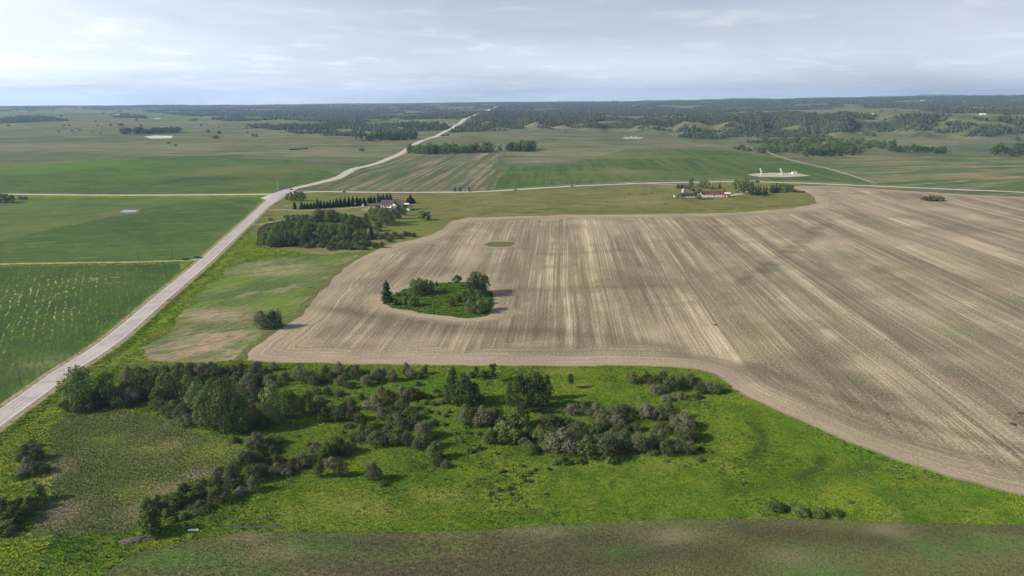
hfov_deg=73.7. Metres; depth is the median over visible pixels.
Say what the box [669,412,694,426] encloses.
willow shrub
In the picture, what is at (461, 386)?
dark tree
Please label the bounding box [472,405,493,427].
willow shrub
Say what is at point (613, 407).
willow shrub
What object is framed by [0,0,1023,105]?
sky
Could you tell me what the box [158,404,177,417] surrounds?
willow shrub
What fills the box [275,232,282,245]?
poplar tree
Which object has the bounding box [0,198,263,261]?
green crop field
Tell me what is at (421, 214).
poplar tree
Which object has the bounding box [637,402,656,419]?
willow shrub
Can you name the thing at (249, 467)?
willow shrub
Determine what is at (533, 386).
dark tree
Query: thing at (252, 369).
willow shrub
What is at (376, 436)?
willow shrub
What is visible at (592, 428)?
willow shrub
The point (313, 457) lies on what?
willow shrub
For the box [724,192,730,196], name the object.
red shed
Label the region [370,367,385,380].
willow shrub
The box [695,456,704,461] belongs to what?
shrub
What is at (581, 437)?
willow shrub
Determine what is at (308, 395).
willow shrub
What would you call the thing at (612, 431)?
willow shrub
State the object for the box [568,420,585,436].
willow shrub
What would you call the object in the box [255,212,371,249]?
grove floor
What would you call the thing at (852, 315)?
stubble field
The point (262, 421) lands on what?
willow shrub
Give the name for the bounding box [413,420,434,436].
willow shrub
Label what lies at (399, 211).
poplar tree
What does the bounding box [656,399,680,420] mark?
willow shrub
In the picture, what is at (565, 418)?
willow shrub
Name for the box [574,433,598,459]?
willow shrub
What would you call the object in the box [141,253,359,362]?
weedy field
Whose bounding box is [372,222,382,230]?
dark tree
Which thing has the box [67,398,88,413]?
willow shrub
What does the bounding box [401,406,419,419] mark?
willow shrub
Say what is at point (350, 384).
willow shrub
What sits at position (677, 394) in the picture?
willow shrub
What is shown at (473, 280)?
poplar tree
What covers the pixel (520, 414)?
leafy shrub
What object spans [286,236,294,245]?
poplar tree
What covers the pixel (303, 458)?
willow shrub
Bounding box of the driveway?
[265,206,365,210]
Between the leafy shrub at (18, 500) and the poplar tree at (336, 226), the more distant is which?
the poplar tree at (336, 226)
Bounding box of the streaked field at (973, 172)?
[807,155,1023,190]
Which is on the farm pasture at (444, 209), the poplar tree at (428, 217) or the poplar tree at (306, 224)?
the poplar tree at (428, 217)
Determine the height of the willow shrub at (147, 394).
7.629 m
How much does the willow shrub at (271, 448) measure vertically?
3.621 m
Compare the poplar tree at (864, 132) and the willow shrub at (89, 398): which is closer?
the willow shrub at (89, 398)
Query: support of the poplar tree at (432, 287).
on the grass island
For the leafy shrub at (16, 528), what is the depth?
195.55 m
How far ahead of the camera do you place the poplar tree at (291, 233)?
589.08 m
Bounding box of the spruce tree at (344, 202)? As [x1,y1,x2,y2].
[342,196,346,206]
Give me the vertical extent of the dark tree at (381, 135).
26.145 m
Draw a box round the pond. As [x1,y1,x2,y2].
[119,210,137,212]
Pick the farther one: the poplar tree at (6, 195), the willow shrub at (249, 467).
the poplar tree at (6, 195)
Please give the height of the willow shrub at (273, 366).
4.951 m
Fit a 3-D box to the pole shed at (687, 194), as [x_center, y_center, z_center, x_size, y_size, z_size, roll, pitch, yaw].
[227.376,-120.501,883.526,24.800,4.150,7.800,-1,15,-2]
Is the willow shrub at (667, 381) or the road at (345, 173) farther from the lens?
the road at (345, 173)
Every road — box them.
[8,194,269,195]
[290,106,497,188]
[303,181,1023,192]
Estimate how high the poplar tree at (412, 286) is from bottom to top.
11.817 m
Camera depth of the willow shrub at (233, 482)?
217.70 m
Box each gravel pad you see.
[624,137,642,138]
[749,173,808,176]
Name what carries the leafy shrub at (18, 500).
on the roadside grass at (230, 250)
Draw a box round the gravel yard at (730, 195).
[700,191,747,196]
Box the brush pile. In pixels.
[119,535,155,544]
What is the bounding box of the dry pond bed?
[145,135,172,138]
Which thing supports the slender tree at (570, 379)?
on the meadow
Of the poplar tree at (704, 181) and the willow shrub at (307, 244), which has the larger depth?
the poplar tree at (704, 181)
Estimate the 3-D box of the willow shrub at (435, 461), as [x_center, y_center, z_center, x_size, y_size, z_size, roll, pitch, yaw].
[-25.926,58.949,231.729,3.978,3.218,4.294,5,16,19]
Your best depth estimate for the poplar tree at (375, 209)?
689.29 m
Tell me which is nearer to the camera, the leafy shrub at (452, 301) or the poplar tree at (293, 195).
the leafy shrub at (452, 301)
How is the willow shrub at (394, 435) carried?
on the meadow
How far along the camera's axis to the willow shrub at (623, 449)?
238.54 m
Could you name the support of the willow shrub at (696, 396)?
on the meadow
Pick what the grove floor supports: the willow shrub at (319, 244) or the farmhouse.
the willow shrub at (319, 244)
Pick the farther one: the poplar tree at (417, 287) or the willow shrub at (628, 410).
the poplar tree at (417, 287)
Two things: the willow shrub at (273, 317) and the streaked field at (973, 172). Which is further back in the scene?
the streaked field at (973, 172)
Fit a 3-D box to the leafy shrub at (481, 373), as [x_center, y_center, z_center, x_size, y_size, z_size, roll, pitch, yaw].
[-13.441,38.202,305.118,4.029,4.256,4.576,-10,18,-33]
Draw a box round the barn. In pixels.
[700,191,725,195]
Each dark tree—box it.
[340,213,347,223]
[344,214,356,225]
[353,216,363,226]
[363,213,369,223]
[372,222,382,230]
[378,133,384,140]
[441,366,459,404]
[442,388,451,404]
[448,371,474,407]
[465,381,484,406]
[501,381,514,405]
[504,372,531,407]
[519,369,550,413]
[523,374,529,390]
[541,373,553,399]
[693,188,704,198]
[990,148,999,154]
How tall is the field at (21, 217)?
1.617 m
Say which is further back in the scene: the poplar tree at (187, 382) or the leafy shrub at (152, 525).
the poplar tree at (187, 382)
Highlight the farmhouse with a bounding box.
[380,199,410,210]
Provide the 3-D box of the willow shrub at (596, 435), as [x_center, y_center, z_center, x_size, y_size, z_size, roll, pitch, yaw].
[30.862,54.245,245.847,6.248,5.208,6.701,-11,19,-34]
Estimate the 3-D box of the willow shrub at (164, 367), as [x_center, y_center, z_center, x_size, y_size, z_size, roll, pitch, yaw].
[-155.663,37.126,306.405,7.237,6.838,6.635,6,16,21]
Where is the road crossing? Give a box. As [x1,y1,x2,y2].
[260,188,297,207]
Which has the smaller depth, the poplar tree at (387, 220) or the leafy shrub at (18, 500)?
the leafy shrub at (18, 500)
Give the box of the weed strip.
[235,252,369,359]
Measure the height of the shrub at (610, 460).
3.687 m
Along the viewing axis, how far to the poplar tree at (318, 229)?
613.30 m
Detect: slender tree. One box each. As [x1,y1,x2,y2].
[451,274,461,283]
[473,367,478,375]
[489,363,496,381]
[567,373,573,384]
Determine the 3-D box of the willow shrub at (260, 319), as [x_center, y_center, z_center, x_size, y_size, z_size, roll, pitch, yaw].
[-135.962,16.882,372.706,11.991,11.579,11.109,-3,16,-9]
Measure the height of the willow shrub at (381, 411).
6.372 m
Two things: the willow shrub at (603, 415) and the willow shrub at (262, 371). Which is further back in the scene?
the willow shrub at (262, 371)
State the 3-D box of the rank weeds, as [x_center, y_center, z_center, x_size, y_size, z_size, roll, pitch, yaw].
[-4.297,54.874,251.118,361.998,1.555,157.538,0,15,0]
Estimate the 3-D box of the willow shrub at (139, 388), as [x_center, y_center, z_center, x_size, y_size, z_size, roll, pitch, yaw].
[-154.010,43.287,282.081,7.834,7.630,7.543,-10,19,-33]
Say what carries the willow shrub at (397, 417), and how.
on the meadow
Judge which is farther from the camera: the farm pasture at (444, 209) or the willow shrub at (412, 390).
the farm pasture at (444, 209)
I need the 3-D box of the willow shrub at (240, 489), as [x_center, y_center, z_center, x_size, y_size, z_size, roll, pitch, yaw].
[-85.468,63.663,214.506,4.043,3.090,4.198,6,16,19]
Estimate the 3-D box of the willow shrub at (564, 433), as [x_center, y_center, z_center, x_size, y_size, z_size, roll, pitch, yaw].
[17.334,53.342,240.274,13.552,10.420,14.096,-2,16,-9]
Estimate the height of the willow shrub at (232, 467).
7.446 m
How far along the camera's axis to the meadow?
227.72 m
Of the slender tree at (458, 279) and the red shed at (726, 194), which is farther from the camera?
the red shed at (726, 194)
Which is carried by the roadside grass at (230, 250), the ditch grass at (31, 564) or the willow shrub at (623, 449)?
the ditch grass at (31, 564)
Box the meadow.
[37,361,1023,575]
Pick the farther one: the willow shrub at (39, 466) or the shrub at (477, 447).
the shrub at (477, 447)
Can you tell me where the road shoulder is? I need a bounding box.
[0,199,272,431]
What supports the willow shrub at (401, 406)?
on the meadow
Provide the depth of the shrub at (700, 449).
241.23 m
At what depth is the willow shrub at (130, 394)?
276.56 m
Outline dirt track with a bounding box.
[751,147,873,182]
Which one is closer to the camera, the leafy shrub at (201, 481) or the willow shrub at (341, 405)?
the leafy shrub at (201, 481)
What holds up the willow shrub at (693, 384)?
on the meadow
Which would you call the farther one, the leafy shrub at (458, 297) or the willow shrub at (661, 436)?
the leafy shrub at (458, 297)
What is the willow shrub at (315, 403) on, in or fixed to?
on the meadow
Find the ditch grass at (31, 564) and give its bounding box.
[0,221,449,575]
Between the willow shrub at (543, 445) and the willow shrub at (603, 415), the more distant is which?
the willow shrub at (603, 415)
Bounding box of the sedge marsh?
[36,408,243,535]
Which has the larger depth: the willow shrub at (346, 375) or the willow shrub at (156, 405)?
the willow shrub at (346, 375)
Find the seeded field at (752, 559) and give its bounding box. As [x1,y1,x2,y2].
[103,518,1023,575]
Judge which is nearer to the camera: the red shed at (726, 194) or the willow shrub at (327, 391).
the willow shrub at (327, 391)
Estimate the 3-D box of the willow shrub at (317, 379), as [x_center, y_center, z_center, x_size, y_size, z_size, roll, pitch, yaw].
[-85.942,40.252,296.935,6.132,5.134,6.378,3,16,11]
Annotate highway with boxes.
[0,199,271,425]
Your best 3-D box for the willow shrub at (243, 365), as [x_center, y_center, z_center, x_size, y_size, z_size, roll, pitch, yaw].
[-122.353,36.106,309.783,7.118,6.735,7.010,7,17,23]
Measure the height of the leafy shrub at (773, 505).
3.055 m
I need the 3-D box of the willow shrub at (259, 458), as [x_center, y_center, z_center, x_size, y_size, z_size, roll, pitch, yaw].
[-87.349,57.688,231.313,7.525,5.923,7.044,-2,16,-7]
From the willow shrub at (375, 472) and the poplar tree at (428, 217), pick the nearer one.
the willow shrub at (375, 472)
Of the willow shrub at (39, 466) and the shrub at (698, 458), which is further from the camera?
the shrub at (698, 458)
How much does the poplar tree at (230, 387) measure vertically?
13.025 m
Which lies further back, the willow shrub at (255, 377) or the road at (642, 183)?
the road at (642, 183)
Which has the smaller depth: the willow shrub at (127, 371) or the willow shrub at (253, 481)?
the willow shrub at (253, 481)
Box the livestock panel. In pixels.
[223,525,255,528]
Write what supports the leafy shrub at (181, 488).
on the meadow
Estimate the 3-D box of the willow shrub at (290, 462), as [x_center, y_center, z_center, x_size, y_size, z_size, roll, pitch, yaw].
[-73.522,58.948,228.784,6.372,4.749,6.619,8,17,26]
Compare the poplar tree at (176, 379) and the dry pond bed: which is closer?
the poplar tree at (176, 379)
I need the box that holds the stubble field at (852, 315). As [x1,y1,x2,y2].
[243,186,1023,495]
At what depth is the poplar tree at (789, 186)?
918.45 m
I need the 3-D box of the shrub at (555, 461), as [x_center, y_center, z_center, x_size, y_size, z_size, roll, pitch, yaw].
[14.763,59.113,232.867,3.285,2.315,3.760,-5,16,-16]
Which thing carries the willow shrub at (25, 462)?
on the roadside grass at (230, 250)
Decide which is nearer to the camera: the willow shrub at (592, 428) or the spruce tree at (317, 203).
the willow shrub at (592, 428)
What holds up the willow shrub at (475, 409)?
on the meadow
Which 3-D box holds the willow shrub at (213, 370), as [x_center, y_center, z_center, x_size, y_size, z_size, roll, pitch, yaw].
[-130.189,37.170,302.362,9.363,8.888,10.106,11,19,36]
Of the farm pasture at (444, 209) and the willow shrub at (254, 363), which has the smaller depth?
the willow shrub at (254, 363)
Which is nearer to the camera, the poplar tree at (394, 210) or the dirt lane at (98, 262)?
the dirt lane at (98, 262)
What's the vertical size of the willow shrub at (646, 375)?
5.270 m
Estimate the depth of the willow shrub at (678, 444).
238.93 m
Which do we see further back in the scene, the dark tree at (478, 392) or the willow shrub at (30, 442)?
the dark tree at (478, 392)
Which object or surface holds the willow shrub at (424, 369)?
on the meadow
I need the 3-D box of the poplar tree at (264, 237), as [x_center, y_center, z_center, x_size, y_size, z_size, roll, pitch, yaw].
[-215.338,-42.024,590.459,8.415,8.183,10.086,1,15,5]
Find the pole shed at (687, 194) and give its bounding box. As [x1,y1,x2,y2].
[678,193,697,196]
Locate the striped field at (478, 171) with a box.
[320,152,505,190]
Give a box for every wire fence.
[0,275,175,406]
[10,530,124,535]
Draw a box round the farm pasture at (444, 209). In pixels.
[251,183,816,254]
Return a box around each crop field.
[0,157,336,193]
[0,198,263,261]
[0,264,180,403]
[495,149,873,188]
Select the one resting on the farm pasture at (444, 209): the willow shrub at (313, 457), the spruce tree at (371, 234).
the spruce tree at (371, 234)
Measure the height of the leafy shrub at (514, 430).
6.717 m
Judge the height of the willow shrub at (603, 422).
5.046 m
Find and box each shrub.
[0,496,12,511]
[0,504,26,524]
[0,507,6,520]
[0,519,16,536]
[8,495,28,508]
[11,526,20,534]
[12,471,28,481]
[14,449,29,462]
[15,443,33,453]
[15,456,37,475]
[17,505,31,520]
[22,494,39,510]
[25,439,37,446]
[26,446,45,459]
[27,462,51,475]
[28,483,47,503]
[56,399,72,412]
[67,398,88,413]
[80,393,104,410]
[85,388,106,408]
[109,389,130,407]
[115,377,135,393]
[117,366,135,380]
[120,386,140,406]
[128,364,147,377]
[128,375,144,388]
[131,385,146,402]
[136,373,154,387]
[136,504,162,537]
[137,496,156,514]
[140,385,158,400]
[146,365,159,374]
[147,371,162,386]
[147,397,168,411]
[149,494,162,507]
[157,493,174,509]
[158,364,171,373]
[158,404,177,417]
[161,507,175,518]
[165,400,179,406]
[165,491,184,509]
[166,516,177,523]
[170,362,182,375]
[170,402,192,419]
[175,482,191,499]
[176,412,197,428]
[178,510,190,520]
[180,401,196,418]
[181,362,195,375]
[181,492,198,505]
[186,499,212,514]
[187,483,207,500]
[192,361,209,374]
[195,372,210,384]
[197,478,206,484]
[203,361,217,372]
[205,364,228,379]
[205,475,222,486]
[206,483,231,503]
[208,465,224,476]
[212,377,231,386]
[220,472,235,483]
[222,477,241,488]
[223,364,243,377]
[223,460,243,478]
[226,375,240,387]
[228,435,240,443]
[235,377,258,393]
[235,486,246,496]
[236,448,257,468]
[237,362,247,373]
[239,371,253,382]
[240,381,257,396]
[242,387,263,400]
[242,440,260,451]
[243,365,260,375]
[243,410,260,425]
[243,431,266,450]
[243,462,256,474]
[243,463,264,485]
[245,397,256,410]
[246,474,261,493]
[247,361,261,370]
[249,449,264,464]
[251,310,271,328]
[251,371,265,385]
[256,414,268,427]
[257,365,271,380]
[257,463,270,475]
[259,373,276,385]
[261,434,283,446]
[263,308,283,328]
[264,444,280,454]
[265,452,286,465]
[267,361,279,370]
[268,462,285,475]
[276,371,288,381]
[280,466,293,475]
[283,457,300,471]
[291,365,302,379]
[293,453,312,467]
[294,368,319,383]
[302,390,314,403]
[302,440,313,450]
[303,242,312,247]
[306,453,318,466]
[307,375,320,386]
[307,441,322,455]
[308,395,327,412]
[312,388,321,393]
[312,459,324,477]
[316,242,323,246]
[316,440,334,461]
[316,452,329,462]
[317,407,329,422]
[318,373,328,382]
[320,364,328,374]
[321,386,331,395]
[323,456,338,467]
[326,370,336,378]
[329,405,345,421]
[329,434,346,456]
[332,360,343,375]
[332,461,344,477]
[333,375,347,385]
[334,242,342,249]
[334,389,344,396]
[336,401,347,411]
[341,372,350,379]
[341,421,352,428]
[341,466,348,476]
[342,381,354,388]
[343,395,356,409]
[343,441,356,453]
[344,367,351,372]
[345,405,359,420]
[347,432,356,441]
[348,364,364,380]
[352,424,369,442]
[354,411,367,425]
[357,392,365,399]
[359,373,373,385]
[361,393,385,410]
[363,368,371,376]
[364,462,382,480]
[365,424,377,433]
[366,430,385,447]
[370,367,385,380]
[371,242,379,247]
[375,406,387,420]
[376,385,384,396]
[378,480,385,486]
[380,388,395,402]
[380,434,391,444]
[382,423,393,433]
[385,405,398,414]
[385,412,405,425]
[386,368,396,381]
[387,429,401,445]
[394,385,408,400]
[394,398,409,411]
[395,234,404,239]
[396,419,410,430]
[399,431,413,447]
[401,296,408,303]
[401,361,409,375]
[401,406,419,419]
[404,387,419,400]
[405,368,416,378]
[407,295,418,306]
[409,413,423,427]
[410,437,423,450]
[413,372,423,378]
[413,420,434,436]
[416,391,424,399]
[417,429,433,448]
[420,365,427,373]
[425,439,443,459]
[429,418,437,424]
[430,457,441,465]
[440,459,449,467]
[448,296,455,305]
[453,405,474,427]
[454,294,462,302]
[464,447,475,453]
[470,406,480,420]
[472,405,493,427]
[474,444,482,450]
[478,370,485,377]
[482,427,498,443]
[483,411,496,425]
[484,369,489,376]
[487,407,504,421]
[494,416,508,425]
[494,420,514,437]
[496,430,509,443]
[503,425,520,442]
[504,405,531,428]
[504,430,520,444]
[517,436,531,447]
[520,426,533,437]
[521,440,540,455]
[531,423,549,440]
[536,412,562,429]
[538,441,550,452]
[543,425,580,454]
[547,425,559,438]
[551,458,560,465]
[555,415,573,426]
[558,456,570,464]
[561,402,578,414]
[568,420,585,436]
[570,440,582,453]
[573,457,585,464]
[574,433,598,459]
[575,401,590,413]
[576,433,592,441]
[584,402,604,418]
[584,420,600,435]
[592,432,602,445]
[594,432,619,460]
[595,412,611,421]
[596,418,610,430]
[604,428,618,435]
[605,402,621,415]
[606,456,613,464]
[609,413,625,423]
[609,444,626,454]
[610,404,637,421]
[611,419,630,432]
[615,429,633,451]
[625,371,640,382]
[629,429,647,452]
[630,421,641,432]
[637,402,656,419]
[641,372,651,383]
[643,431,659,448]
[645,447,658,456]
[647,375,661,385]
[647,383,665,394]
[647,405,666,420]
[651,420,674,434]
[653,428,666,445]
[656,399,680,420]
[657,369,667,384]
[659,437,675,455]
[661,394,672,402]
[662,374,679,392]
[668,437,684,452]
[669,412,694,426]
[671,391,688,399]
[673,421,697,441]
[676,372,686,387]
[680,438,697,454]
[685,376,700,389]
[686,373,694,379]
[690,393,703,399]
[693,381,708,393]
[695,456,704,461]
[697,445,704,451]
[702,380,713,393]
[711,381,723,394]
[765,499,786,511]
[791,504,809,517]
[811,508,825,519]
[828,508,842,517]
[927,195,936,200]
[934,195,944,200]
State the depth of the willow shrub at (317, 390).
288.26 m
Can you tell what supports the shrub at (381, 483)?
on the meadow
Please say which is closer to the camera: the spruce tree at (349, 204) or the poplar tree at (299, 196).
the spruce tree at (349, 204)
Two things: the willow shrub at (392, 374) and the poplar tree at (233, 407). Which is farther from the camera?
the willow shrub at (392, 374)
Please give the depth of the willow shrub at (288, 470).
224.86 m
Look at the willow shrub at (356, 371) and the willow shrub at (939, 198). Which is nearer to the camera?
the willow shrub at (356, 371)
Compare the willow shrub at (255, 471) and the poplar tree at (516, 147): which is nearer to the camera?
the willow shrub at (255, 471)
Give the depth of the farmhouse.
768.89 m
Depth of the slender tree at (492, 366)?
298.56 m
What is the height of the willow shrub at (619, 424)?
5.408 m
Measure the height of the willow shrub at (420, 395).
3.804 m
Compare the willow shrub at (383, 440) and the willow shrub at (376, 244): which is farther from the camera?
the willow shrub at (376, 244)
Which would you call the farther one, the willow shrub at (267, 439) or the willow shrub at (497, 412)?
the willow shrub at (497, 412)
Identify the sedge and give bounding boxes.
[30,407,242,535]
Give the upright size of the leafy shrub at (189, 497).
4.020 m
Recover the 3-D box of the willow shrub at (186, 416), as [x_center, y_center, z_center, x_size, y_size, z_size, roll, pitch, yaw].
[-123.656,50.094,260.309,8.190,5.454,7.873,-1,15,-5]
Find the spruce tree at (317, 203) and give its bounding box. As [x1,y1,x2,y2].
[315,198,319,208]
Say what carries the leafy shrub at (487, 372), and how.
on the meadow
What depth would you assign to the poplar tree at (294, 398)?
264.66 m
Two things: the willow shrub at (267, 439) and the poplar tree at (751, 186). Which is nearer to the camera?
the willow shrub at (267, 439)
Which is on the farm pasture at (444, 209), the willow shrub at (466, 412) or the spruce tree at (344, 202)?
the spruce tree at (344, 202)
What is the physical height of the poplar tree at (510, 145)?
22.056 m
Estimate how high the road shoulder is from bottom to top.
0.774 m
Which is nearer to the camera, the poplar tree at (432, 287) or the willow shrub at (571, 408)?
the willow shrub at (571, 408)
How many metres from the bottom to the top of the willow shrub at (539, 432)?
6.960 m
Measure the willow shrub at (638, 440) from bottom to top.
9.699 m
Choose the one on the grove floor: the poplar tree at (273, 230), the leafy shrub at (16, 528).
the poplar tree at (273, 230)
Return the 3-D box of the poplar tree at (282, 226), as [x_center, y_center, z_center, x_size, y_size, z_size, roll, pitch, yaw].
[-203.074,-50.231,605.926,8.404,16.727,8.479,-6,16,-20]
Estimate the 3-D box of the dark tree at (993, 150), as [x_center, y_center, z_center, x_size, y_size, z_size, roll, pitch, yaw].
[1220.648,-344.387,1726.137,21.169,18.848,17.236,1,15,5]
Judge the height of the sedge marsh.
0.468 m
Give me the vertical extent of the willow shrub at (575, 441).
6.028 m
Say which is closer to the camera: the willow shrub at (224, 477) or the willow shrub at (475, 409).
the willow shrub at (224, 477)
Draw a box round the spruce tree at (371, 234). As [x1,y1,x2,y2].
[368,222,374,239]
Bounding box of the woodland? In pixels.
[0,95,1023,142]
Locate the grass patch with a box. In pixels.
[484,242,514,246]
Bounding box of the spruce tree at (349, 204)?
[347,196,351,206]
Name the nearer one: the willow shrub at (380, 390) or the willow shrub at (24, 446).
the willow shrub at (24, 446)
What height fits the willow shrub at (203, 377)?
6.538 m
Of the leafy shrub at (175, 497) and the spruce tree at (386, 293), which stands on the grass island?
the spruce tree at (386, 293)
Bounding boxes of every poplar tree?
[1,193,10,202]
[7,194,14,200]
[55,364,95,405]
[93,371,118,407]
[149,387,167,402]
[151,370,181,399]
[164,368,193,402]
[177,371,196,403]
[183,381,204,411]
[191,395,211,430]
[198,377,225,423]
[202,397,224,432]
[209,381,237,436]
[220,385,240,414]
[222,389,247,433]
[231,391,247,419]
[236,395,257,432]
[258,379,286,425]
[259,235,266,243]
[264,226,271,238]
[265,239,274,246]
[266,235,276,246]
[270,226,277,241]
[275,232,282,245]
[278,223,286,231]
[279,231,290,245]
[280,388,299,417]
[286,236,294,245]
[287,229,294,240]
[290,191,298,199]
[293,221,302,231]
[293,230,300,242]
[295,192,302,200]
[296,395,306,413]
[298,234,306,244]
[300,227,306,237]
[303,220,310,233]
[307,232,316,239]
[311,213,319,221]
[312,208,324,220]
[316,226,322,236]
[322,224,329,235]
[323,210,331,221]
[325,209,335,220]
[328,221,333,236]
[332,211,338,221]
[333,223,339,236]
[336,223,343,234]
[345,225,350,237]
[349,225,355,234]
[352,231,359,238]
[367,207,373,220]
[371,206,379,222]
[376,206,385,223]
[382,206,391,225]
[389,206,397,222]
[395,204,403,218]
[407,278,417,294]
[414,277,424,294]
[416,210,426,220]
[420,145,427,153]
[422,278,430,293]
[423,211,430,219]
[428,280,434,292]
[444,144,452,153]
[463,299,475,313]
[464,271,479,296]
[465,288,475,300]
[470,270,486,293]
[470,289,481,300]
[473,299,484,313]
[477,144,486,152]
[480,273,490,291]
[481,297,490,310]
[487,143,495,151]
[505,142,513,151]
[514,143,520,151]
[698,179,710,187]
[734,179,742,192]
[737,177,749,191]
[747,181,754,192]
[780,183,787,191]
[784,183,791,191]
[862,130,870,135]
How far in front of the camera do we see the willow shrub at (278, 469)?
224.67 m
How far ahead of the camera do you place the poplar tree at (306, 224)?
630.71 m
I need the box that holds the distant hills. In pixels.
[611,94,968,100]
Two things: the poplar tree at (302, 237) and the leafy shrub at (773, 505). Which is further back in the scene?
the poplar tree at (302, 237)
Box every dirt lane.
[0,258,201,264]
[166,298,235,300]
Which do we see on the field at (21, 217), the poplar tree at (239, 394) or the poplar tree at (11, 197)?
the poplar tree at (11, 197)
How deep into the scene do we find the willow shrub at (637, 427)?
255.48 m
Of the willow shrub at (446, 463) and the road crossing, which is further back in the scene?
the road crossing
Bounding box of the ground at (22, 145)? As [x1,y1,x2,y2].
[0,95,1023,381]
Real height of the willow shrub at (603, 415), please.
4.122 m
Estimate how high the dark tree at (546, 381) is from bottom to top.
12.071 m
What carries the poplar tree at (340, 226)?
on the grove floor
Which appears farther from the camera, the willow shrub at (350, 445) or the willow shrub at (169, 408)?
the willow shrub at (169, 408)
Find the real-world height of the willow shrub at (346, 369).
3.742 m
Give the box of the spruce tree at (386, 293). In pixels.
[380,280,392,301]
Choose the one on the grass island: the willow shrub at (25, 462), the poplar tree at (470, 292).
the poplar tree at (470, 292)
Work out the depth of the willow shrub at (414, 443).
241.27 m
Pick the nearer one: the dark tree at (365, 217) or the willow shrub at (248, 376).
the willow shrub at (248, 376)
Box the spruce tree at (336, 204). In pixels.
[334,197,338,207]
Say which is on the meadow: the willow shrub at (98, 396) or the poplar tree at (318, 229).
the willow shrub at (98, 396)
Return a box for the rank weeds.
[37,360,1023,575]
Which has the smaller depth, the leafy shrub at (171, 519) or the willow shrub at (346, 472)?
the leafy shrub at (171, 519)
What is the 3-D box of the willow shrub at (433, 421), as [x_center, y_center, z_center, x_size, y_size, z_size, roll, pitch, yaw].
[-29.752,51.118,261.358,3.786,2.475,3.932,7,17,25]
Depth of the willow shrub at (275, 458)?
231.07 m
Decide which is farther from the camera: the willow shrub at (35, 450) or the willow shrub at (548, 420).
the willow shrub at (548, 420)
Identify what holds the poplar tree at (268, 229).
on the grove floor
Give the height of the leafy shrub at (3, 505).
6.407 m
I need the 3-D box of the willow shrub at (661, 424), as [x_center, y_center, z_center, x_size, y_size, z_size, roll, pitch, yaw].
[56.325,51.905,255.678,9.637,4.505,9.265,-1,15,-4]
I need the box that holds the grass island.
[385,282,493,317]
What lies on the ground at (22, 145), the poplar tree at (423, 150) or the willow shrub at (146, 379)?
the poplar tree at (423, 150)
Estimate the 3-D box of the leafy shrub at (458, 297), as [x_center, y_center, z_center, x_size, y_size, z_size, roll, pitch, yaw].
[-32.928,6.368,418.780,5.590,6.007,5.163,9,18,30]
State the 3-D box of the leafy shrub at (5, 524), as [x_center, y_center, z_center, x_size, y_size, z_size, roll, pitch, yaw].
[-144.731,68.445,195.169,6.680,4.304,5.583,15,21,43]
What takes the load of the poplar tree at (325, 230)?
on the grove floor
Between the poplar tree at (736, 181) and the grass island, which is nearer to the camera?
the grass island
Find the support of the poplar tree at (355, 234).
on the grove floor
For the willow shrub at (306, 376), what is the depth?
298.87 m
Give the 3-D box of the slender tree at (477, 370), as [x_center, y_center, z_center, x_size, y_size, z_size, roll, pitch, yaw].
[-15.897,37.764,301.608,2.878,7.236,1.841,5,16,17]
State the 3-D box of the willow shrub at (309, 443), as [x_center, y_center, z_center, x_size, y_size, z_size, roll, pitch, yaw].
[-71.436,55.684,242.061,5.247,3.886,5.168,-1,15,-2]
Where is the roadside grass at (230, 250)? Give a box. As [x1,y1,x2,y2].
[0,184,816,575]
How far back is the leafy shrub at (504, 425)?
248.37 m
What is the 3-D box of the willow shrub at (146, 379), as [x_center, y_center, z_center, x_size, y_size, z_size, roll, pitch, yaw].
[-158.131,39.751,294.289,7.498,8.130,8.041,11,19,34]
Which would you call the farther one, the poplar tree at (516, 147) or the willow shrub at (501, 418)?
the poplar tree at (516, 147)
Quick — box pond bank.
[95,209,140,216]
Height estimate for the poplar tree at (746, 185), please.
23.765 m
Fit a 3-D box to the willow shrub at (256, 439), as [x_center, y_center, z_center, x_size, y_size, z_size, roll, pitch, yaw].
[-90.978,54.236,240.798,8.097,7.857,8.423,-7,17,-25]
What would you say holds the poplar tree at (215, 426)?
on the meadow
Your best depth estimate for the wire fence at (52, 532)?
194.43 m
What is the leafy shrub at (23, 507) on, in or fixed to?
on the roadside grass at (230, 250)
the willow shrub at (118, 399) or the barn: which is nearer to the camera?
the willow shrub at (118, 399)
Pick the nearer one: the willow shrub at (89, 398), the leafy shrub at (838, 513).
the leafy shrub at (838, 513)
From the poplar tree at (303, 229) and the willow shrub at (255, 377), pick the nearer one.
the willow shrub at (255, 377)
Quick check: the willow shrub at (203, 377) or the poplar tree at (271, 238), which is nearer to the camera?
the willow shrub at (203, 377)
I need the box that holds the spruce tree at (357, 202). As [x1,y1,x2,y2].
[355,196,359,205]
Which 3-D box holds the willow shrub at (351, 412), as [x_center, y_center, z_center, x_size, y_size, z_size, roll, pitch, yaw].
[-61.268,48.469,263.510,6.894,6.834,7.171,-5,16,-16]
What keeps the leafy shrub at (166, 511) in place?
on the meadow
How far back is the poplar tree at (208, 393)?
256.42 m

